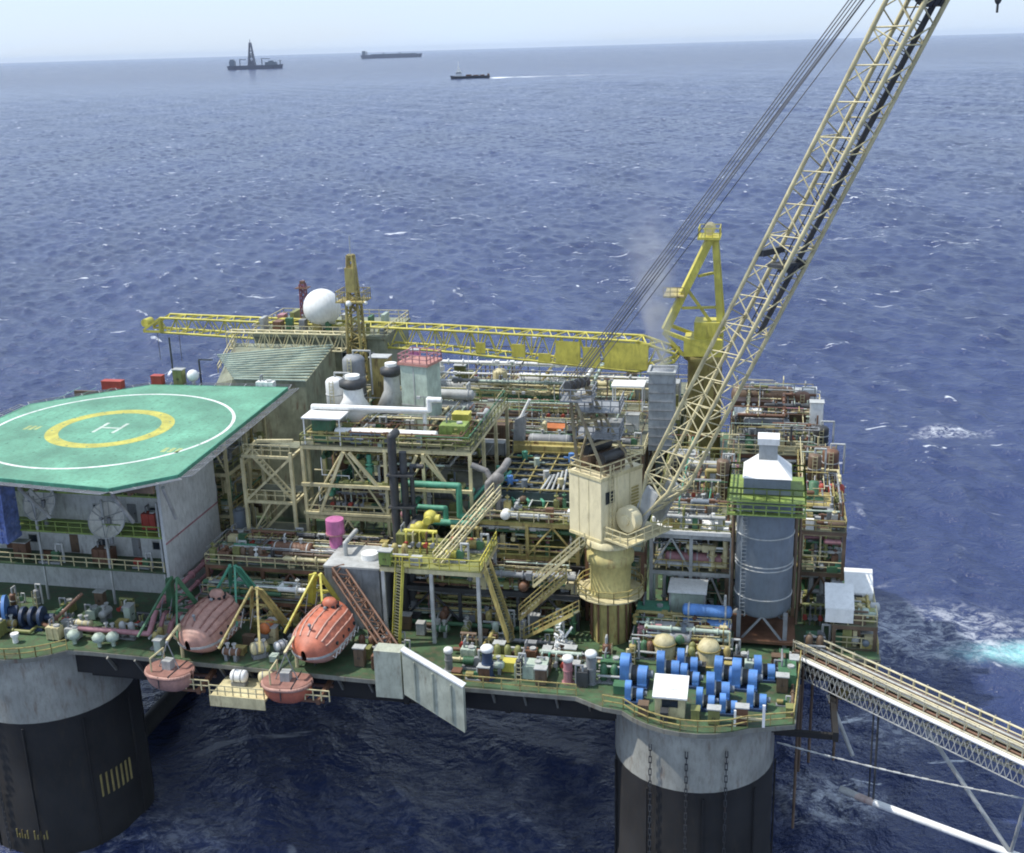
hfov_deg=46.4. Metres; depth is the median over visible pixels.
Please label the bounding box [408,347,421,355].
equipment cabinet
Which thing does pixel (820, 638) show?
filter set
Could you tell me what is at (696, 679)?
chain winch
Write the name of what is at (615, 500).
pedestal crane
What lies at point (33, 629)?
deck pipe
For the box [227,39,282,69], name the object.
drillship
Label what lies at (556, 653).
valve manifold
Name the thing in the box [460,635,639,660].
deck pipe
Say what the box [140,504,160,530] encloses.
ribbed tank
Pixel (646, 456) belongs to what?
manifold module
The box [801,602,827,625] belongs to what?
valve manifold
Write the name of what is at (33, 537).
window
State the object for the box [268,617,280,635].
equipment cabinet
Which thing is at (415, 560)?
crate
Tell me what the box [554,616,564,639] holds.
upright vessel
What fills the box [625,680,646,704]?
chain winch
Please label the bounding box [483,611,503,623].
filter set
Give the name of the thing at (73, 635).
mushroom vent
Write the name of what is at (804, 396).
upright vessel
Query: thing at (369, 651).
crate
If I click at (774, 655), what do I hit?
crate
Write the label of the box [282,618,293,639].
equipment cabinet
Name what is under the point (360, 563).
grey tank
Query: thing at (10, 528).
blue shipping container
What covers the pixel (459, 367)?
equipment cabinet
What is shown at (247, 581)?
boat davit
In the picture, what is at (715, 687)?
chain winch
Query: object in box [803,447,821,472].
ribbed tank
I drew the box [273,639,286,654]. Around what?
life raft canister
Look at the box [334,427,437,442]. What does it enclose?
pipe drum
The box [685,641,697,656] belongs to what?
filter set
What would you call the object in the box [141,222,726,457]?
pedestal crane
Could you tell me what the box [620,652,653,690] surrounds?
chain winch
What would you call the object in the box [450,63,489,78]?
supply ship
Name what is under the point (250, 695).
boarding platform
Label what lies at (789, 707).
crate
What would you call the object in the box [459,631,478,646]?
valve manifold
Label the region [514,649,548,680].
equipment cabinet
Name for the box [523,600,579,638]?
stairway
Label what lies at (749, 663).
ribbed tank
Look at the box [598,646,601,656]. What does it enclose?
crate
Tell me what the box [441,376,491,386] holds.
pressure vessel
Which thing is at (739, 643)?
pump set
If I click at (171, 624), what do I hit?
pipe
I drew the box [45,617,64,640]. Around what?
ribbed tank
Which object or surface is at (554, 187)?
sea
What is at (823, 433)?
upright vessel
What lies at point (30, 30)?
sky
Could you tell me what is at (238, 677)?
life raft canister
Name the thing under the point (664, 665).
chain winch
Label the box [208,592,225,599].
window
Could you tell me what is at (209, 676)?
boat cradle
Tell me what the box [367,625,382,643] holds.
ribbed tank
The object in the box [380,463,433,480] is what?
heat exchanger
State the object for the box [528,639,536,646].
crate
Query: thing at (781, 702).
pump set
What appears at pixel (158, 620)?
pump set
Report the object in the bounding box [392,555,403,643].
stairway
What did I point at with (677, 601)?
cargo container
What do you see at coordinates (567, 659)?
deck ventilator
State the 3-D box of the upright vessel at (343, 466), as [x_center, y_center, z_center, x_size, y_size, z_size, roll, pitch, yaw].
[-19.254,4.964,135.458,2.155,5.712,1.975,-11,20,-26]
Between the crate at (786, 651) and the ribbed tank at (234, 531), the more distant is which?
the ribbed tank at (234, 531)
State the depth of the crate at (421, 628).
119.68 m
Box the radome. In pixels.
[303,289,340,328]
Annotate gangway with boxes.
[790,632,1023,787]
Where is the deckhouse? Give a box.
[251,308,410,464]
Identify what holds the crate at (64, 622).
on the platform hull
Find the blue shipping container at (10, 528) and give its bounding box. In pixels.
[0,486,21,544]
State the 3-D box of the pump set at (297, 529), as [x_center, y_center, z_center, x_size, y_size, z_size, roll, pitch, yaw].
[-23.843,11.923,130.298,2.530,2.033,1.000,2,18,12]
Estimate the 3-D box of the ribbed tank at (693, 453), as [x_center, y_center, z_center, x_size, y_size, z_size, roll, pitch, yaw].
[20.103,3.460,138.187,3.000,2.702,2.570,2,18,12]
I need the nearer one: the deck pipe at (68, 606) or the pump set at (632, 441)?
the deck pipe at (68, 606)
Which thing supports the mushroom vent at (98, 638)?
on the platform hull
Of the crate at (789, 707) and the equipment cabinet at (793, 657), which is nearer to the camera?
the crate at (789, 707)
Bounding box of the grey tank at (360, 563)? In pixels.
[323,528,393,629]
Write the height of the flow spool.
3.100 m
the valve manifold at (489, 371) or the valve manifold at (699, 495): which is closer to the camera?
the valve manifold at (699, 495)
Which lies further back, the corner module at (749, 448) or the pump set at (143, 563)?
the corner module at (749, 448)
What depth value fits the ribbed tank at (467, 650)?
114.47 m
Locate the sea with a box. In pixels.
[0,33,1023,852]
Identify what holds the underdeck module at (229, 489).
on the platform hull
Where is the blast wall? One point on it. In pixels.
(401, 671)
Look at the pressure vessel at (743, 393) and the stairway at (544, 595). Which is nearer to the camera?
the stairway at (544, 595)
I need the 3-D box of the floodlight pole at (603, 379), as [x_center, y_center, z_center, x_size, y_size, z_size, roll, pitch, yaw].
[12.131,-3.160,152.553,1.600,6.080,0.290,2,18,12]
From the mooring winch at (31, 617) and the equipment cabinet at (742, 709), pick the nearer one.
the equipment cabinet at (742, 709)
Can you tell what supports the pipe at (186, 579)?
on the platform hull
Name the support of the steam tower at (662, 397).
on the manifold module at (646, 456)
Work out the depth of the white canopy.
145.33 m
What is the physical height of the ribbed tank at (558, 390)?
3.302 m
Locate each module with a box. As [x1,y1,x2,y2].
[212,411,274,543]
[299,384,509,542]
[380,387,655,488]
[440,345,686,479]
[475,453,586,565]
[649,433,740,618]
[727,375,825,476]
[796,437,846,610]
[828,580,879,706]
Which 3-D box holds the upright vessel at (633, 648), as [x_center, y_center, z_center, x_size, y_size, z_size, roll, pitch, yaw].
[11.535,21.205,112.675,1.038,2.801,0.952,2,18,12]
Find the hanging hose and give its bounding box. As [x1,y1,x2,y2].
[791,666,838,828]
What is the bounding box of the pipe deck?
[204,527,392,594]
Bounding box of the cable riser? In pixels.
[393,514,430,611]
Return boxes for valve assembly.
[547,621,583,661]
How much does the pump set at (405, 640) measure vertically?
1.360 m
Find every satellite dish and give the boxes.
[23,488,55,526]
[88,501,124,543]
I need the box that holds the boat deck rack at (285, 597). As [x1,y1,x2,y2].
[198,573,325,622]
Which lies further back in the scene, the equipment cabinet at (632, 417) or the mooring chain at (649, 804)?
the equipment cabinet at (632, 417)
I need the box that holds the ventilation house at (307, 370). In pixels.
[216,329,346,518]
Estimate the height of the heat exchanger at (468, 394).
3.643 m
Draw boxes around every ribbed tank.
[0,618,7,637]
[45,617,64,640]
[58,597,76,613]
[64,618,82,640]
[84,604,101,620]
[91,538,117,562]
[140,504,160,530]
[156,617,173,634]
[226,522,248,539]
[255,374,275,386]
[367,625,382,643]
[371,644,376,669]
[396,522,418,548]
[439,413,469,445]
[460,638,476,657]
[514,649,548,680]
[522,639,537,657]
[537,656,551,674]
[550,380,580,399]
[575,664,588,687]
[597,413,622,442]
[600,647,619,674]
[636,591,669,620]
[673,448,698,468]
[733,644,746,666]
[744,651,753,668]
[774,659,780,673]
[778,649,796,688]
[789,401,809,426]
[803,381,816,398]
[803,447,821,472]
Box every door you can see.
[69,534,79,552]
[127,504,137,521]
[131,538,141,556]
[509,422,512,442]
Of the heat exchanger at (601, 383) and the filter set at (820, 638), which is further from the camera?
the heat exchanger at (601, 383)
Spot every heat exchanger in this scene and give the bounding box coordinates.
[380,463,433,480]
[441,381,474,411]
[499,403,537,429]
[590,374,635,399]
[682,595,731,629]
[687,455,732,484]
[743,410,789,438]
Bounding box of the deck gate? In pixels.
[734,705,765,727]
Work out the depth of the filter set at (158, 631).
118.82 m
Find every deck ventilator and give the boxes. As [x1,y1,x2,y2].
[443,646,452,671]
[480,644,494,681]
[562,654,574,684]
[585,649,597,685]
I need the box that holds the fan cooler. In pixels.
[492,440,582,509]
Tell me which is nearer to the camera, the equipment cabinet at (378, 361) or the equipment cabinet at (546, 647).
the equipment cabinet at (546, 647)
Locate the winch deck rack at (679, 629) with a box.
[629,610,733,657]
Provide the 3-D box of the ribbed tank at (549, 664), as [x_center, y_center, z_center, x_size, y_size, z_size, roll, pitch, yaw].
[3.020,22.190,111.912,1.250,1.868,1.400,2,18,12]
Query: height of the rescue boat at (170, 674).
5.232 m
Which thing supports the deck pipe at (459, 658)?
on the platform hull
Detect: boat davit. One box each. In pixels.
[136,576,197,640]
[216,564,255,626]
[218,586,291,652]
[283,572,339,633]
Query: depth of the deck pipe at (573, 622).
119.56 m
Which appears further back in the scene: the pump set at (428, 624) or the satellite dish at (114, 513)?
the satellite dish at (114, 513)
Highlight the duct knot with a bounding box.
[470,458,511,529]
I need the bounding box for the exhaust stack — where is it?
[726,432,806,647]
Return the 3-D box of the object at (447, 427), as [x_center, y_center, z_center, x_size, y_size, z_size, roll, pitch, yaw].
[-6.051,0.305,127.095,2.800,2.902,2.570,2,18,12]
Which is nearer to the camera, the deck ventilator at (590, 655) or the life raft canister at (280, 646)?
the deck ventilator at (590, 655)
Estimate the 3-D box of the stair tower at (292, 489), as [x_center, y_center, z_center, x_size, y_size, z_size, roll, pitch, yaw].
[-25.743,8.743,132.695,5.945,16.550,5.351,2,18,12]
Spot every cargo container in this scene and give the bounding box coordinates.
[474,439,505,456]
[485,419,513,447]
[542,423,567,433]
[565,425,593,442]
[635,378,680,401]
[669,593,706,612]
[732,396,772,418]
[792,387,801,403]
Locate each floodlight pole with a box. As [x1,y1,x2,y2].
[512,391,524,415]
[600,378,612,417]
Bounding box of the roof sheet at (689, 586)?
[668,577,707,594]
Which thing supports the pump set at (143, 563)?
on the accommodation block
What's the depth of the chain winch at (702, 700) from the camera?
104.70 m
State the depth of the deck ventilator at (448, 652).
112.50 m
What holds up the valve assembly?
on the platform hull
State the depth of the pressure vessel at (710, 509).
122.84 m
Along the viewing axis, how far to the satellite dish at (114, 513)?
125.77 m
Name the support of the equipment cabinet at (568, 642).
on the platform hull
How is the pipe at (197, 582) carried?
on the platform hull
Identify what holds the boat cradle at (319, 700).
attached to the platform hull
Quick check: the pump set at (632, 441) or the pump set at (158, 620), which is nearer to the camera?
the pump set at (158, 620)
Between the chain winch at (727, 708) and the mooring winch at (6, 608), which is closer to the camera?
the chain winch at (727, 708)
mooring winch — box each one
[0,595,18,627]
[18,606,54,630]
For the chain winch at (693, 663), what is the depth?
110.69 m
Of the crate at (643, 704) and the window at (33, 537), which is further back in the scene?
the window at (33, 537)
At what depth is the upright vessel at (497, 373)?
163.44 m
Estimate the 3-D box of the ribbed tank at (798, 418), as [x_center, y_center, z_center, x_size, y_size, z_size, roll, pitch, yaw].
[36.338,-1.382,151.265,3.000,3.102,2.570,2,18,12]
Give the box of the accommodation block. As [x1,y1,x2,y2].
[0,453,221,603]
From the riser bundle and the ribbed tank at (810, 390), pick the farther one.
the ribbed tank at (810, 390)
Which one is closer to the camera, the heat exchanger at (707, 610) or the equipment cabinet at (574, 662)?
the equipment cabinet at (574, 662)
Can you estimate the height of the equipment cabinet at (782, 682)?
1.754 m
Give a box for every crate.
[60,618,75,626]
[100,379,125,390]
[114,618,128,628]
[150,374,165,384]
[235,644,247,656]
[242,633,256,645]
[269,652,279,662]
[287,633,292,643]
[366,644,372,659]
[410,555,422,566]
[412,611,421,625]
[415,620,426,635]
[451,410,471,432]
[451,667,462,678]
[482,628,488,635]
[493,654,504,660]
[502,657,516,672]
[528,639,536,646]
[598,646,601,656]
[613,679,624,695]
[637,699,648,716]
[660,706,668,723]
[690,704,700,719]
[697,661,705,673]
[724,661,731,665]
[771,652,784,663]
[779,648,789,658]
[786,703,794,718]
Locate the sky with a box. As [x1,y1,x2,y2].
[0,0,1023,62]
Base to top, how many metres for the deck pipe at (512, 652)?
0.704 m
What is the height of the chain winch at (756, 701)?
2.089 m
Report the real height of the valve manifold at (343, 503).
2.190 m
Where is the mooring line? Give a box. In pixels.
[777,742,1023,798]
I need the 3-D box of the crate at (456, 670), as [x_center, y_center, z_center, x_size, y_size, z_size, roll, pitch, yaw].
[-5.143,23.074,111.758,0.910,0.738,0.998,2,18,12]
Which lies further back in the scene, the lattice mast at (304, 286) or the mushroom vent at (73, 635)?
the lattice mast at (304, 286)
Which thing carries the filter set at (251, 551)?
on the pipe deck
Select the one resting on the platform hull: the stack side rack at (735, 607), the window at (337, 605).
the stack side rack at (735, 607)
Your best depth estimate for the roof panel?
119.33 m
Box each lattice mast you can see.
[294,280,310,317]
[335,237,370,382]
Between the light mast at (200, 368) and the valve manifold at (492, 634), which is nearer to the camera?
the valve manifold at (492, 634)
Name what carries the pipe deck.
on the platform hull
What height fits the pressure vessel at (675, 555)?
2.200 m
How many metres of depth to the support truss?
107.05 m
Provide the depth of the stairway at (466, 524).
118.49 m
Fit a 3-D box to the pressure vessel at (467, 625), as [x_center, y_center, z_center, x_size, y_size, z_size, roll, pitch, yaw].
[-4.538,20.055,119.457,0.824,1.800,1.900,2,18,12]
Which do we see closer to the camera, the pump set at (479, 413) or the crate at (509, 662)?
the crate at (509, 662)
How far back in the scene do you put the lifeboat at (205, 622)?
116.36 m
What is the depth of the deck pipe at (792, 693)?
107.42 m
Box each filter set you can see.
[118,621,138,640]
[148,627,168,649]
[237,546,263,564]
[358,634,377,649]
[381,542,410,561]
[436,606,451,622]
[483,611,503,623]
[489,621,507,637]
[493,644,523,657]
[597,663,619,684]
[629,640,648,659]
[644,640,656,660]
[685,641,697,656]
[721,646,732,660]
[803,634,824,652]
[819,483,845,501]
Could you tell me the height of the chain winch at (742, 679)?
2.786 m
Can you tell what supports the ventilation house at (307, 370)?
on the platform hull
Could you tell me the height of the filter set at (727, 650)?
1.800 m
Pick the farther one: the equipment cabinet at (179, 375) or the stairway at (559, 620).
the equipment cabinet at (179, 375)
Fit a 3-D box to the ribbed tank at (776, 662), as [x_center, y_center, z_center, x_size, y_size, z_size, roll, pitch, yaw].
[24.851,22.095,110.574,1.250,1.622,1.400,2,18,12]
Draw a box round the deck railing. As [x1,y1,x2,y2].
[0,425,878,732]
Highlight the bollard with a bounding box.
[10,631,18,643]
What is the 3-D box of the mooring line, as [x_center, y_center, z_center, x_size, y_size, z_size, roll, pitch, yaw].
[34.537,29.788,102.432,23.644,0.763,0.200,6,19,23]
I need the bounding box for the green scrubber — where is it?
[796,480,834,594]
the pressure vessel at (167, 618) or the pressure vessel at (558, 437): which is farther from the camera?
the pressure vessel at (558, 437)
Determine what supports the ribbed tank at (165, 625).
on the platform hull
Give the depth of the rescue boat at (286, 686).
111.66 m
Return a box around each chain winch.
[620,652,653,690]
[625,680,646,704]
[656,650,680,674]
[677,648,701,672]
[680,663,703,689]
[696,687,718,711]
[706,671,733,703]
[714,655,731,684]
[720,693,736,716]
[731,657,762,692]
[746,685,770,712]
[754,655,777,683]
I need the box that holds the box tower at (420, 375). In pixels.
[397,347,442,428]
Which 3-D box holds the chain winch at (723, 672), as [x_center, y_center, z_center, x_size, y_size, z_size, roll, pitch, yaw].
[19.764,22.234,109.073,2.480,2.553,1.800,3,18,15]
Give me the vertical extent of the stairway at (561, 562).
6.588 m
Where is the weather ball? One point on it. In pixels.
(192, 376)
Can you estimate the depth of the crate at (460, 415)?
128.31 m
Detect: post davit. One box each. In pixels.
[166,623,184,657]
[283,635,298,666]
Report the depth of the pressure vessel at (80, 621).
122.37 m
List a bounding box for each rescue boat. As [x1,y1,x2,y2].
[144,641,194,691]
[261,653,312,703]
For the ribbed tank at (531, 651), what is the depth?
113.86 m
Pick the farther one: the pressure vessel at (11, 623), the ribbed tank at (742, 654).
the pressure vessel at (11, 623)
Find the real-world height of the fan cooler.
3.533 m
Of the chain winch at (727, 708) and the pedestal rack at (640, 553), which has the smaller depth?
the chain winch at (727, 708)
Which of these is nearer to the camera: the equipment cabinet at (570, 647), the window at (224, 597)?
the equipment cabinet at (570, 647)
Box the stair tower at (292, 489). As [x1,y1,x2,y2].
[240,436,316,577]
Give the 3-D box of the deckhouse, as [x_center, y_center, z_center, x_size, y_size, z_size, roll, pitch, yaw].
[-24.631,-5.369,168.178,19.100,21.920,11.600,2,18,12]
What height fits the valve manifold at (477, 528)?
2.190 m
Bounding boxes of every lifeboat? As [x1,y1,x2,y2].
[174,588,245,654]
[289,597,358,664]
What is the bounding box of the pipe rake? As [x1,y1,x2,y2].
[468,465,511,512]
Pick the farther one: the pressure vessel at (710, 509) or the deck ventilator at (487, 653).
the pressure vessel at (710, 509)
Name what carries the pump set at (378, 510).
on the process module at (367, 468)
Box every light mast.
[168,337,173,383]
[198,359,212,382]
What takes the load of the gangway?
attached to the platform hull
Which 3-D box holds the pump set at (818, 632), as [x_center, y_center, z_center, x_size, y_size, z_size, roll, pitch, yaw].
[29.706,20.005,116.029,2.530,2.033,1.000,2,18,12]
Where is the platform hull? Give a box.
[0,432,880,852]
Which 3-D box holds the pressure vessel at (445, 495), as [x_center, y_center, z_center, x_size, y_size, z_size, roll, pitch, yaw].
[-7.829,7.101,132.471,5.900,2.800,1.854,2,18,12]
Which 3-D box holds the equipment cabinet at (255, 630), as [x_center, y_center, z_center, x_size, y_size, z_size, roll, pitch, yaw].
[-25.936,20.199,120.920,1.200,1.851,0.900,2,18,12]
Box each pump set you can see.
[17,593,25,602]
[39,542,65,564]
[132,552,153,569]
[147,610,161,623]
[227,540,246,554]
[287,527,304,538]
[306,533,325,544]
[366,416,386,427]
[370,496,390,514]
[393,631,405,643]
[403,639,410,649]
[426,618,440,630]
[445,542,469,563]
[461,649,481,670]
[464,533,489,553]
[465,666,480,680]
[473,412,485,431]
[536,634,549,644]
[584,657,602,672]
[622,432,641,448]
[731,638,740,659]
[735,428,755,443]
[776,695,790,706]
[804,623,831,644]
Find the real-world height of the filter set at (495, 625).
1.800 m
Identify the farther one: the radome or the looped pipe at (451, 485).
the radome
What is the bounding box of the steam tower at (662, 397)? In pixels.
[647,365,677,450]
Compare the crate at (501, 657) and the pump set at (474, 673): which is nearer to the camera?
the pump set at (474, 673)
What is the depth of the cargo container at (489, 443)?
142.71 m
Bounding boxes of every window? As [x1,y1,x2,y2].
[28,533,37,542]
[97,538,105,544]
[152,541,159,549]
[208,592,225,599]
[321,601,338,608]
[662,699,677,707]
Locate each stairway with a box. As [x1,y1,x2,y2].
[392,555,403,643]
[432,483,501,565]
[483,558,514,642]
[518,565,567,620]
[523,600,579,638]
[532,533,585,587]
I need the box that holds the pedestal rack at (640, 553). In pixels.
[582,537,646,622]
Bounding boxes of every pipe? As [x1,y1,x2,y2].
[7,625,147,636]
[41,592,83,626]
[77,539,224,636]
[158,568,213,627]
[165,570,224,640]
[311,397,441,430]
[400,478,476,519]
[412,609,576,634]
[415,496,464,519]
[431,508,485,525]
[452,648,628,667]
[453,644,611,660]
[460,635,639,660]
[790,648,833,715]
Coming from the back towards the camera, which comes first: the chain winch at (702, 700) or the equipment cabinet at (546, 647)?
the equipment cabinet at (546, 647)
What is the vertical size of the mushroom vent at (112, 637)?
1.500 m
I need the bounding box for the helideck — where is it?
[0,382,298,523]
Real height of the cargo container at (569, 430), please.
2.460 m
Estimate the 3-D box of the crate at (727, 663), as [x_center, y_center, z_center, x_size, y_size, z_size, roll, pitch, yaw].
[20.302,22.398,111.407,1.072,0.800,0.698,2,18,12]
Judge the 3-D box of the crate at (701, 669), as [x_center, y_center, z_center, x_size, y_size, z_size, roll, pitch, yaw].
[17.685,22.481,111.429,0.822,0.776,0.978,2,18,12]
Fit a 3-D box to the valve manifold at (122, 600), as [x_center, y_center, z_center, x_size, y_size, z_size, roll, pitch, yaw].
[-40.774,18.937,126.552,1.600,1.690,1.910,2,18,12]
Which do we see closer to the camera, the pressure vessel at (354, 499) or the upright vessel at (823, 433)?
the pressure vessel at (354, 499)
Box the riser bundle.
[386,428,423,543]
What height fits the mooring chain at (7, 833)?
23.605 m
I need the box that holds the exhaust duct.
[512,399,530,452]
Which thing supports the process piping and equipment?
on the platform hull
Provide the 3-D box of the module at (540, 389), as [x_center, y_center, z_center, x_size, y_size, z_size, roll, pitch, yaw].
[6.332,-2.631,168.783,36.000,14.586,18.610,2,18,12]
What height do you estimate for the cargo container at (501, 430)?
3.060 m
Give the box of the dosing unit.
[325,516,345,554]
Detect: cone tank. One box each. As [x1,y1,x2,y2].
[339,373,375,426]
[378,361,402,422]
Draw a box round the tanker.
[360,51,421,58]
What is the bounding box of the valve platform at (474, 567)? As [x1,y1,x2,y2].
[379,531,497,646]
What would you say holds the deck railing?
on the platform hull
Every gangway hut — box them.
[825,582,853,623]
[844,567,872,601]
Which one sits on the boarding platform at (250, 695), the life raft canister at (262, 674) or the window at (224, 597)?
the life raft canister at (262, 674)
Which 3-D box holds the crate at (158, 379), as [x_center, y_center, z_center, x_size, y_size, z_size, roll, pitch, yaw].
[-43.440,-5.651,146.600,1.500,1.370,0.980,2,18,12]
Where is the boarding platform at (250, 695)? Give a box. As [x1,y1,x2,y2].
[208,676,267,710]
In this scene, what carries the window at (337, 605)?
in the lifeboat at (324, 630)
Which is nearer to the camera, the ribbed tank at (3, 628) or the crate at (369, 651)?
the crate at (369, 651)
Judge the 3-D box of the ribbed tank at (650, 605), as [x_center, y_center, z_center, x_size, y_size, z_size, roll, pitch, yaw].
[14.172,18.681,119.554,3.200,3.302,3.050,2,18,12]
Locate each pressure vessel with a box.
[5,614,17,628]
[75,614,92,632]
[98,602,112,622]
[103,622,116,639]
[165,613,179,622]
[221,642,240,661]
[254,638,269,657]
[271,537,314,556]
[340,479,389,505]
[415,478,466,501]
[431,619,449,637]
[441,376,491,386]
[461,616,471,631]
[493,655,504,674]
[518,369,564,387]
[528,429,572,441]
[665,546,722,570]
[670,493,718,513]
[731,382,793,403]
[732,403,761,420]
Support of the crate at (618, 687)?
on the platform hull
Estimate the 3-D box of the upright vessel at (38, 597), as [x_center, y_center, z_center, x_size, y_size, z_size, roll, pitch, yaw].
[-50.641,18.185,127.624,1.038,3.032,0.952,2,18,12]
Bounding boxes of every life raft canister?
[230,669,248,686]
[249,640,268,659]
[258,671,272,686]
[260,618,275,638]
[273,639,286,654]
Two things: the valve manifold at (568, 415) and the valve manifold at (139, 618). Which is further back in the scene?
the valve manifold at (568, 415)
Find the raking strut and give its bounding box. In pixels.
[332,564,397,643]
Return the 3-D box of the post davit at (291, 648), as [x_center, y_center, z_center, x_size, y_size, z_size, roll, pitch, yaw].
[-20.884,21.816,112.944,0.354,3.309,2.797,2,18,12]
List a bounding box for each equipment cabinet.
[11,538,31,558]
[92,588,106,607]
[121,602,135,621]
[152,635,165,655]
[171,367,186,384]
[248,616,261,635]
[267,624,278,644]
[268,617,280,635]
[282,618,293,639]
[310,419,335,442]
[352,644,366,667]
[368,353,391,404]
[377,547,393,565]
[402,611,412,630]
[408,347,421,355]
[453,364,466,377]
[477,662,490,681]
[492,639,506,654]
[530,612,540,627]
[533,664,547,685]
[541,645,552,658]
[559,640,572,650]
[564,644,577,659]
[572,660,580,675]
[625,412,639,433]
[707,704,720,725]
[735,702,749,725]
[776,672,789,693]
[789,653,798,673]
[809,399,824,435]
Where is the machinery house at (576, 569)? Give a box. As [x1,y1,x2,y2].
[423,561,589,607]
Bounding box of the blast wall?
[373,643,466,732]
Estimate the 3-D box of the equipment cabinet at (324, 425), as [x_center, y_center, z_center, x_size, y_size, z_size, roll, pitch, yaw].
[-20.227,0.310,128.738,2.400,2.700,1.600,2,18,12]
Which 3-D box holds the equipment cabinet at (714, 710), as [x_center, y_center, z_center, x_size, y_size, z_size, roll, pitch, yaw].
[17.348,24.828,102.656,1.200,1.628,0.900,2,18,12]
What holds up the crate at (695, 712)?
on the platform hull
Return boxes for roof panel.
[657,520,730,537]
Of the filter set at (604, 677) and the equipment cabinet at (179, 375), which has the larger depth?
the equipment cabinet at (179, 375)
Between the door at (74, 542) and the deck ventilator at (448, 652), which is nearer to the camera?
the deck ventilator at (448, 652)
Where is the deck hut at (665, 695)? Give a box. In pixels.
[652,673,688,717]
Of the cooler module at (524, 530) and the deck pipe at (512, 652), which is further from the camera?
the cooler module at (524, 530)
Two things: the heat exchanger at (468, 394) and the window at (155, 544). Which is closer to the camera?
the window at (155, 544)
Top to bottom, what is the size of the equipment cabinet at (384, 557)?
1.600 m
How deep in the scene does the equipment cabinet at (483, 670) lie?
110.55 m
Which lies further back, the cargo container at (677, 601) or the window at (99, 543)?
the window at (99, 543)
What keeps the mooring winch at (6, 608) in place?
on the platform hull
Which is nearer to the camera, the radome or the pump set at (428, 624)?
the pump set at (428, 624)
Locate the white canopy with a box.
[611,380,645,411]
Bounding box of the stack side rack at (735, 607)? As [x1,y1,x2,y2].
[724,522,797,616]
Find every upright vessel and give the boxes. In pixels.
[9,585,20,607]
[31,583,43,607]
[325,372,349,422]
[332,451,353,477]
[342,350,373,399]
[493,364,512,389]
[505,609,515,626]
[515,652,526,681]
[519,612,529,643]
[553,608,562,631]
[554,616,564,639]
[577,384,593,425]
[602,634,612,654]
[626,369,641,379]
[629,637,639,664]
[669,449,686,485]
[716,453,734,499]
[794,387,815,403]
[807,448,826,487]
[812,420,834,451]
[821,443,845,483]
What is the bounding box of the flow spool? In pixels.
[410,510,440,538]
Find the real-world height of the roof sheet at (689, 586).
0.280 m
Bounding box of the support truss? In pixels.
[827,694,1023,852]
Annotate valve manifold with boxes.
[55,605,74,622]
[116,597,138,613]
[134,611,156,628]
[249,529,295,546]
[330,490,367,511]
[403,528,439,554]
[450,525,483,547]
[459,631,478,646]
[474,364,514,378]
[482,629,503,645]
[538,404,570,425]
[539,649,582,670]
[676,478,720,499]
[772,422,810,445]
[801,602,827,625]
[803,445,834,453]
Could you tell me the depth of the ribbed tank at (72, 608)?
126.45 m
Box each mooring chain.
[0,786,11,850]
[648,744,651,852]
[683,752,687,852]
[722,751,727,852]
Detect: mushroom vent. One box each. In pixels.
[66,629,79,643]
[92,632,104,647]
[106,631,118,646]
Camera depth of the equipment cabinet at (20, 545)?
130.35 m
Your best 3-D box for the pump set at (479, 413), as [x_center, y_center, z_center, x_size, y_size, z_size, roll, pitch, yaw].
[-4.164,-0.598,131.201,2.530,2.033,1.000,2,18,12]
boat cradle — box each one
[177,668,216,693]
[301,680,333,704]
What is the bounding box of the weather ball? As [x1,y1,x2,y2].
[187,370,198,383]
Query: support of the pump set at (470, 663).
on the platform hull
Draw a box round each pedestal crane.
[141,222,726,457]
[559,0,1001,644]
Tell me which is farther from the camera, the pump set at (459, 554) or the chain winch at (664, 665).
the pump set at (459, 554)
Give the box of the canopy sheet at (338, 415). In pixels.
[301,410,348,445]

